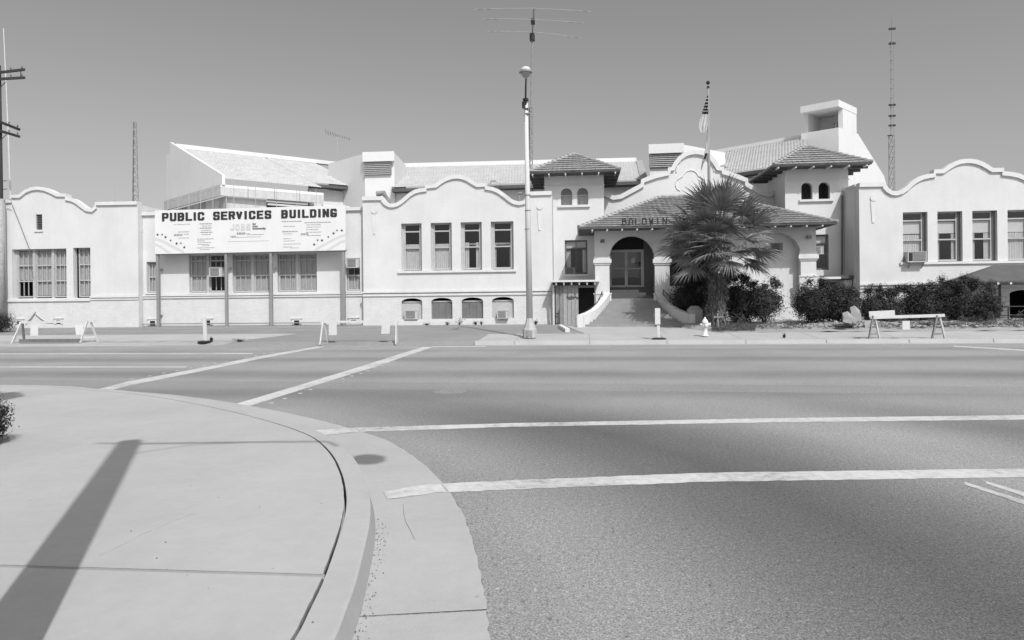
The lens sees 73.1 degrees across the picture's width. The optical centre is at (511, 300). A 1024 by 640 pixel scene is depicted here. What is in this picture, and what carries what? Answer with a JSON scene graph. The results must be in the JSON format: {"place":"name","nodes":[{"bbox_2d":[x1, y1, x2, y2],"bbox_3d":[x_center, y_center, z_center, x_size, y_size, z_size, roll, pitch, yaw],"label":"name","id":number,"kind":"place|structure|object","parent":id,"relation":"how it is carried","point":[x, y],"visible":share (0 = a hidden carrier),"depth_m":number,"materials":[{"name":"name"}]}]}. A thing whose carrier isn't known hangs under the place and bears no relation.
{"place":"outdoors","nodes":[
{"label":"outdoors","id":0,"kind":"place"},
{"bbox_2d":[0,340,253,345],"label":"dirt verge","id":1,"kind":"structure","parent":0,"point":[182,343],"depth_m":28.80,"materials":[{"name":"soil"}]},
{"bbox_2d":[11,320,97,343],"bbox_3d":[-19.334,1.343,29.294,3.559,1.031,0.740,-1,0,6],"label":"barricade","id":2,"kind":"object","parent":1,"relation":"on","point":[79,330],"visible":0.95,"depth_m":29.19,"materials":[{"name":"white paint"}]},
{"bbox_2d":[198,317,212,342],"bbox_3d":[-12.617,1.179,28.398,0.580,1.044,0.565,-1,0,6],"label":"marker post","id":3,"kind":"object","parent":1,"relation":"on","point":[205,336],"visible":1,"depth_m":28.37,"materials":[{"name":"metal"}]},
{"bbox_2d":[0,334,291,346],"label":"sidewalk","id":4,"kind":"structure","parent":0,"point":[158,337],"depth_m":30.59,"materials":[{"name":"concrete"}]},
{"bbox_2d":[0,385,489,639],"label":"sidewalk","id":5,"kind":"structure","parent":0,"point":[128,515],"depth_m":4.84,"materials":[{"name":"concrete"}]},
{"bbox_2d":[0,395,18,439],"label":"bush","id":6,"kind":"object","parent":5,"relation":"on","point":[3,413],"visible":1,"depth_m":7.84,"materials":[{"name":"grey plant"}]},
{"bbox_2d":[0,344,1023,639],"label":"road","id":7,"kind":"structure","parent":0,"point":[758,492],"depth_m":7.08,"materials":[{"name":"grey asphalt"}]},
{"bbox_2d":[319,320,399,344],"bbox_3d":[-6.049,1.263,27.490,3.217,0.958,0.687,-1,0,6],"label":"barricade","id":8,"kind":"object","parent":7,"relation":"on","point":[384,330],"visible":0.95,"depth_m":27.45,"materials":[{"name":"white paint"}]},
{"bbox_2d":[0,323,1023,346],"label":"parking apron","id":9,"kind":"object","parent":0,"point":[305,335],"visible":0.22,"depth_m":32.45,"materials":[{"name":"concrete"}]},
{"bbox_2d":[0,309,20,331],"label":"bush","id":10,"kind":"object","parent":9,"relation":"on","point":[4,324],"visible":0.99,"depth_m":35.78,"materials":[{"name":"grey plant"}]},
{"bbox_2d":[0,65,24,317],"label":"utility pole","id":11,"kind":"object","parent":9,"relation":"on","point":[2,267],"visible":0.98,"depth_m":39.48,"materials":[{"name":"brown wood"}]},
{"bbox_2d":[3,28,10,195],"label":"whip antenna","id":12,"kind":"object","parent":11,"relation":"attached to","point":[8,123],"visible":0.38,"depth_m":44.41,"materials":[{"name":"paint"}]},
{"bbox_2d":[155,205,346,326],"bbox_3d":[-14.679,-1.816,38.657,11.408,6.688,0.817,-1,0,6],"label":"billboard sign","id":13,"kind":"object","parent":9,"relation":"on","point":[269,230],"visible":1,"depth_m":38.25,"materials":[{"name":"grey paint"}]},
{"bbox_2d":[4,144,1023,327],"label":"civic hall","id":14,"kind":"structure","parent":9,"relation":"on","point":[443,250],"depth_m":37.86,"materials":[{"name":"white paint"}]},
{"bbox_2d":[18,250,32,297],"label":"window","id":15,"kind":"structure","parent":14,"relation":"in","point":[24,270],"depth_m":40.34,"materials":[{"name":"glass"}]},
{"bbox_2d":[36,249,51,296],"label":"window","id":16,"kind":"structure","parent":14,"relation":"in","point":[43,257],"depth_m":40.23,"materials":[{"name":"glass"}]},
{"bbox_2d":[55,249,66,296],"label":"window","id":17,"kind":"structure","parent":14,"relation":"in","point":[60,256],"depth_m":40.13,"materials":[{"name":"glass"}]},
{"bbox_2d":[79,248,90,296],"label":"window","id":18,"kind":"structure","parent":14,"relation":"in","point":[84,255],"depth_m":39.98,"materials":[{"name":"glass"}]},
{"bbox_2d":[132,122,138,201],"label":"lattice mast","id":19,"kind":"object","parent":14,"relation":"on","point":[133,173],"visible":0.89,"depth_m":46.78,"materials":[{"name":"metal"}]},
{"bbox_2d":[149,262,155,291],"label":"window","id":20,"kind":"structure","parent":14,"relation":"in","point":[152,265],"depth_m":39.94,"materials":[{"name":"glass"}]},
{"bbox_2d":[191,255,206,291],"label":"window","id":21,"kind":"structure","parent":14,"relation":"in","point":[198,262],"depth_m":39.67,"materials":[{"name":"paint"}]},
{"bbox_2d":[209,267,224,276],"bbox_3d":[-16.707,-1.635,39.353,0.751,0.536,0.706,-1,0,6],"label":"air conditioner","id":22,"kind":"object","parent":14,"relation":"attached to","point":[216,271],"visible":0.98,"depth_m":39.02,"materials":[{"name":"metal"}]},
{"bbox_2d":[210,255,224,291],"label":"window","id":23,"kind":"structure","parent":14,"relation":"in","point":[211,260],"depth_m":39.49,"materials":[{"name":"glass"}]},
{"bbox_2d":[234,254,251,291],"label":"window","id":24,"kind":"structure","parent":14,"relation":"in","point":[242,262],"depth_m":39.41,"materials":[{"name":"paint"}]},
{"bbox_2d":[254,254,269,291],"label":"window","id":25,"kind":"structure","parent":14,"relation":"in","point":[261,277],"depth_m":39.30,"materials":[{"name":"paint"}]},
{"bbox_2d":[279,254,296,291],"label":"window","id":26,"kind":"structure","parent":14,"relation":"in","point":[287,262],"depth_m":39.13,"materials":[{"name":"glass"}]},
{"bbox_2d":[299,253,316,291],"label":"window","id":27,"kind":"structure","parent":14,"relation":"in","point":[307,261],"depth_m":39.03,"materials":[{"name":"glass"}]},
{"bbox_2d":[346,258,359,267],"bbox_3d":[-8.790,-2.098,38.581,0.704,0.525,0.706,-1,0,6],"label":"air conditioner","id":28,"kind":"object","parent":14,"relation":"attached to","point":[352,262],"visible":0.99,"depth_m":38.24,"materials":[{"name":"metal"}]},
{"bbox_2d":[348,268,359,289],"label":"window","id":29,"kind":"structure","parent":14,"relation":"in","point":[353,279],"depth_m":38.76,"materials":[{"name":"paint"}]},
{"bbox_2d":[404,310,418,318],"bbox_3d":[-5.458,0.760,37.839,0.740,0.489,0.506,-1,0,6],"label":"air conditioner","id":30,"kind":"object","parent":14,"relation":"attached to","point":[411,314],"visible":1,"depth_m":37.60,"materials":[{"name":"metal"}]},
{"bbox_2d":[402,224,421,270],"bbox_3d":[-5.457,-2.933,38.019,1.140,2.585,0.160,-1,0,6],"label":"window","id":31,"kind":"structure","parent":14,"relation":"in","point":[411,253],"depth_m":38.01,"materials":[{"name":"paint"}]},
{"bbox_2d":[431,223,451,269],"bbox_3d":[-3.816,-2.950,37.854,1.165,2.585,0.160,-1,0,6],"label":"window","id":32,"kind":"structure","parent":14,"relation":"in","point":[441,253],"depth_m":37.85,"materials":[{"name":"paint"}]},
{"bbox_2d":[461,222,481,269],"bbox_3d":[-2.171,-2.967,37.690,1.155,2.585,0.160,-1,0,6],"label":"window","id":33,"kind":"structure","parent":14,"relation":"in","point":[465,246],"depth_m":37.68,"materials":[{"name":"paint"}]},
{"bbox_2d":[491,222,513,269],"bbox_3d":[-0.498,-2.985,37.523,1.232,2.585,0.160,-1,0,6],"label":"window","id":34,"kind":"structure","parent":14,"relation":"in","point":[493,245],"depth_m":37.50,"materials":[{"name":"paint"}]},
{"bbox_2d":[497,310,508,318],"bbox_3d":[-0.467,0.727,37.249,0.615,0.440,0.606,-1,0,6],"label":"air conditioner","id":35,"kind":"object","parent":14,"relation":"attached to","point":[502,314],"visible":1,"depth_m":36.96,"materials":[{"name":"metal"}]},
{"bbox_2d":[164,100,885,209],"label":"roof","id":36,"kind":"structure","parent":14,"relation":"on","point":[195,174],"depth_m":49.43,"materials":[{"name":"tile"}]},
{"bbox_2d":[325,129,349,160],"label":"television aerial","id":37,"kind":"object","parent":36,"relation":"attached to","point":[337,141],"visible":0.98,"depth_m":54.63,"materials":[{"name":"metal"}]},
{"bbox_2d":[474,8,589,191],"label":"antenna mast","id":38,"kind":"object","parent":14,"relation":"on","point":[532,35],"visible":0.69,"depth_m":43.03,"materials":[{"name":"metal"}]},
{"bbox_2d":[561,195,571,204],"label":"window","id":39,"kind":"structure","parent":14,"relation":"in","point":[566,199],"depth_m":39.17,"materials":[{"name":"grey glass"}]},
{"bbox_2d":[565,267,574,273],"bbox_3d":[3.301,-1.687,39.041,0.550,0.379,0.406,-1,0,6],"label":"air conditioner","id":40,"kind":"object","parent":14,"relation":"on","point":[569,270],"visible":1,"depth_m":38.85,"materials":[{"name":"grey paint"}]},
{"bbox_2d":[565,240,587,273],"bbox_3d":[3.622,-2.454,39.018,1.271,1.923,0.155,-1,0,6],"label":"window","id":41,"kind":"structure","parent":14,"relation":"in","point":[569,244],"depth_m":39.04,"materials":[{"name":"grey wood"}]},
{"bbox_2d":[577,195,587,204],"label":"window","id":42,"kind":"structure","parent":14,"relation":"in","point":[581,199],"depth_m":39.08,"materials":[{"name":"grey glass"}]},
{"bbox_2d":[609,249,643,286],"bbox_3d":[6.336,-1.792,38.393,1.935,2.086,0.170,-1,0,6],"label":"door","id":43,"kind":"structure","parent":14,"relation":"in","point":[625,268],"depth_m":38.36,"materials":[{"name":"metal"}]},
{"bbox_2d":[771,243,782,250],"bbox_3d":[13.690,-2.773,35.800,0.557,0.408,0.306,-1,0,6],"label":"air conditioner","id":44,"kind":"object","parent":14,"relation":"attached to","point":[777,246],"visible":0.82,"depth_m":35.65,"materials":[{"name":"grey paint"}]},
{"bbox_2d":[816,246,823,253],"bbox_3d":[16.558,-2.736,37.583,0.545,0.444,0.606,-1,0,6],"label":"air conditioner","id":45,"kind":"object","parent":14,"relation":"attached to","point":[819,249],"visible":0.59,"depth_m":37.29,"materials":[{"name":"metal"}]},
{"bbox_2d":[816,235,827,269],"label":"window","id":46,"kind":"structure","parent":14,"relation":"in","point":[820,239],"depth_m":37.63,"materials":[{"name":"grey wood"}]},
{"bbox_2d":[887,26,895,190],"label":"lattice mast","id":47,"kind":"object","parent":14,"relation":"on","point":[891,43],"visible":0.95,"depth_m":41.90,"materials":[{"name":"metal"}]},
{"bbox_2d":[903,213,922,251],"bbox_3d":[20.474,-3.255,35.424,1.019,2.505,0.157,-1,0,6],"label":"window","id":48,"kind":"structure","parent":14,"relation":"in","point":[910,242],"depth_m":35.47,"materials":[{"name":"paint"}]},
{"bbox_2d":[903,251,926,267],"bbox_3d":[20.442,-1.913,35.151,0.902,1.149,0.716,-1,0,6],"label":"air conditioner","id":49,"kind":"object","parent":14,"relation":"attached to","point":[914,256],"visible":1,"depth_m":34.82,"materials":[{"name":"metal"}]},
{"bbox_2d":[937,212,956,260],"bbox_3d":[22.133,-3.273,35.256,1.023,2.505,0.154,-1,0,6],"label":"window","id":50,"kind":"structure","parent":14,"relation":"in","point":[943,227],"depth_m":35.28,"materials":[{"name":"paint"}]},
{"bbox_2d":[972,211,991,260],"bbox_3d":[23.785,-3.290,35.093,1.012,2.505,0.157,-1,0,6],"label":"window","id":51,"kind":"structure","parent":14,"relation":"in","point":[984,227],"depth_m":35.11,"materials":[{"name":"paint"}]},
{"bbox_2d":[949,265,1023,318],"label":"lean to roof","id":52,"kind":"object","parent":14,"relation":"attached to","point":[1007,274],"visible":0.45,"depth_m":33.85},
{"bbox_2d":[1007,210,1023,259],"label":"window","id":53,"kind":"structure","parent":14,"relation":"in","point":[1016,239],"depth_m":34.97,"materials":[{"name":"glass"}]},
{"bbox_2d":[558,324,569,331],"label":"parking block","id":54,"kind":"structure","parent":9,"relation":"on","point":[563,328],"depth_m":31.34,"materials":[{"name":"white concrete"}]},
{"bbox_2d":[551,280,599,324],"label":"timber shed","id":55,"kind":"structure","parent":9,"relation":"on","point":[587,294],"depth_m":36.31,"materials":[{"name":"grey wood"}]},
{"bbox_2d":[0,0,1023,299],"label":"sky","id":56,"kind":"structure","parent":0,"point":[421,81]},
{"bbox_2d":[474,326,1023,345],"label":"sidewalk","id":57,"kind":"structure","parent":0,"point":[630,336],"depth_m":26.79,"materials":[{"name":"concrete"}]},
{"bbox_2d":[519,66,536,337],"bbox_3d":[0.637,-3.599,26.890,0.578,10.196,2.937,-1,0,2],"label":"street lamp","id":58,"kind":"object","parent":57,"relation":"on","point":[529,328],"visible":1,"depth_m":27.97,"materials":[{"name":"grey metal"}]},
{"bbox_2d":[651,308,665,339],"bbox_3d":[5.657,0.886,26.671,0.580,1.200,0.565,-1,0,6],"label":"marker post","id":59,"kind":"object","parent":57,"relation":"on","point":[657,316],"visible":1,"depth_m":26.62,"materials":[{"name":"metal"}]},
{"bbox_2d":[700,317,710,335],"bbox_3d":[7.717,1.033,27.553,0.424,0.765,0.334,-1,0,6],"label":"fire hydrant","id":60,"kind":"object","parent":57,"relation":"on","point":[704,324],"visible":1,"depth_m":27.49,"materials":[{"name":"metal"}]},
{"bbox_2d":[865,310,945,338],"bbox_3d":[14.591,0.899,25.626,2.923,1.109,0.330,-1,0,6],"label":"barricade","id":61,"kind":"object","parent":57,"relation":"on","point":[876,315],"visible":0.89,"depth_m":25.62,"materials":[{"name":"grey wood"}]},
{"bbox_2d":[679,317,1023,332],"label":"bare lot","id":62,"kind":"structure","parent":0,"point":[849,329],"depth_m":29.86,"materials":[{"name":"soil"}]},
{"bbox_2d":[664,258,707,317],"bbox_3d":[9.005,-0.473,34.608,2.893,3.383,2.306,-1,0,6],"label":"bush","id":63,"kind":"object","parent":62,"relation":"on","point":[692,293],"visible":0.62,"depth_m":34.23,"materials":[{"name":"black plant"}]},
{"bbox_2d":[706,81,710,273],"bbox_3d":[9.673,-4.796,33.901,0.206,12.004,0.200,-1,0,6],"label":"flagpole","id":64,"kind":"object","parent":62,"relation":"on","point":[708,156],"visible":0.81,"depth_m":33.85,"materials":[{"name":"grey metal"}]},
{"bbox_2d":[699,96,708,132],"bbox_3d":[9.390,-9.136,33.833,0.504,1.816,0.112,-1,0,6],"label":"flag","id":65,"kind":"object","parent":64,"relation":"attached to","point":[703,123],"visible":1,"depth_m":33.84,"materials":[{"name":"fabric"}]},
{"bbox_2d":[701,133,707,169],"bbox_3d":[9.434,-7.303,33.837,0.388,1.781,0.079,-1,0,6],"label":"flag","id":66,"kind":"object","parent":64,"relation":"attached to","point":[705,153],"visible":1,"depth_m":33.84,"materials":[{"name":"fabric"}]},
{"bbox_2d":[713,313,722,326],"bbox_3d":[8.984,0.927,30.142,0.403,0.782,0.080,-1,0,6],"label":"wooden stake","id":67,"kind":"object","parent":62,"relation":"on","point":[717,316],"visible":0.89,"depth_m":30.13,"materials":[{"name":"grey wood"}]},
{"bbox_2d":[653,173,784,325],"bbox_3d":[9.525,-2.164,31.947,6.010,7.331,5.605,-1,0,6],"label":"palm tree","id":68,"kind":"object","parent":62,"relation":"on","point":[706,204],"visible":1,"depth_m":31.19,"materials":[{"name":"plant"}]},
{"bbox_2d":[711,322,755,330],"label":"dead leaves","id":69,"kind":"object","parent":62,"relation":"on","point":[748,326],"visible":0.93,"depth_m":29.94,"materials":[{"name":"plant"}]},
{"bbox_2d":[726,268,757,323],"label":"bush","id":70,"kind":"object","parent":62,"relation":"on","point":[738,304],"visible":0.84,"depth_m":32.26,"materials":[{"name":"black plant"}]},
{"bbox_2d":[744,274,789,323],"bbox_3d":[11.775,0.003,32.302,2.158,2.456,1.910,-1,0,6],"label":"bush","id":71,"kind":"object","parent":62,"relation":"on","point":[765,301],"visible":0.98,"depth_m":31.91,"materials":[{"name":"grey plant"}]},
{"bbox_2d":[787,275,836,322],"bbox_3d":[14.100,-0.002,32.236,2.341,2.403,2.564,-1,0,6],"label":"bush","id":72,"kind":"object","parent":62,"relation":"on","point":[812,305],"visible":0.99,"depth_m":31.88,"materials":[{"name":"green plant"}]},
{"bbox_2d":[823,279,864,322],"bbox_3d":[15.223,0.090,32.183,2.280,2.213,2.274,-1,0,6],"label":"bush","id":73,"kind":"object","parent":62,"relation":"on","point":[845,300],"visible":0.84,"depth_m":31.68,"materials":[{"name":"grey plant"}]},
{"bbox_2d":[842,311,852,323],"bbox_3d":[14.359,0.714,29.594,0.499,0.535,0.350,-1,0,6],"label":"concrete chunk","id":74,"kind":"object","parent":62,"relation":"on","point":[847,317],"visible":1,"depth_m":29.44,"materials":[{"name":"grey concrete"}]},
{"bbox_2d":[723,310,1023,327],"bbox_3d":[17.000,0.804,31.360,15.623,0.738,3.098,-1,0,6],"label":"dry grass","id":75,"kind":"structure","parent":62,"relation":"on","point":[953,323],"depth_m":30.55,"materials":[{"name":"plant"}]},
{"bbox_2d":[853,282,910,321],"bbox_3d":[17.901,0.098,33.789,2.586,2.066,2.517,-1,0,6],"label":"bush","id":76,"kind":"object","parent":62,"relation":"on","point":[878,301],"visible":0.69,"depth_m":33.41,"materials":[{"name":"grey plant"}]},
{"bbox_2d":[762,320,1023,328],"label":"rubble","id":77,"kind":"object","parent":62,"relation":"on","point":[837,324],"visible":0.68,"depth_m":30.14,"materials":[{"name":"concrete"}]},
{"bbox_2d":[849,306,861,321],"bbox_3d":[14.799,0.569,29.851,0.632,0.729,0.350,-1,0,6],"label":"concrete chunk","id":78,"kind":"object","parent":77,"relation":"on","point":[854,312],"visible":0.9,"depth_m":29.68,"materials":[{"name":"grey concrete"}]},
{"bbox_2d":[891,278,951,320],"bbox_3d":[19.738,0.016,33.468,3.042,2.204,2.400,-1,0,29],"label":"bush","id":79,"kind":"object","parent":62,"relation":"on","point":[919,304],"visible":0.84,"depth_m":32.98,"materials":[{"name":"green plant"}]},
{"bbox_2d":[935,271,983,321],"bbox_3d":[21.285,-0.180,32.937,2.507,2.557,2.242,-1,0,-30],"label":"bush","id":80,"kind":"object","parent":62,"relation":"on","point":[959,303],"visible":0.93,"depth_m":32.60,"materials":[{"name":"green plant"}]},
{"bbox_2d":[965,278,1010,321],"bbox_3d":[22.109,-0.038,32.372,2.123,2.270,1.872,-1,0,6],"label":"bush","id":81,"kind":"object","parent":62,"relation":"on","point":[991,305],"visible":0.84,"depth_m":32.10,"materials":[{"name":"grey plant"}]},
{"bbox_2d":[1001,306,1023,319],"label":"pipe railing","id":82,"kind":"object","parent":62,"relation":"on","point":[1007,315],"visible":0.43,"depth_m":32.79,"materials":[{"name":"metal"}]}
]}

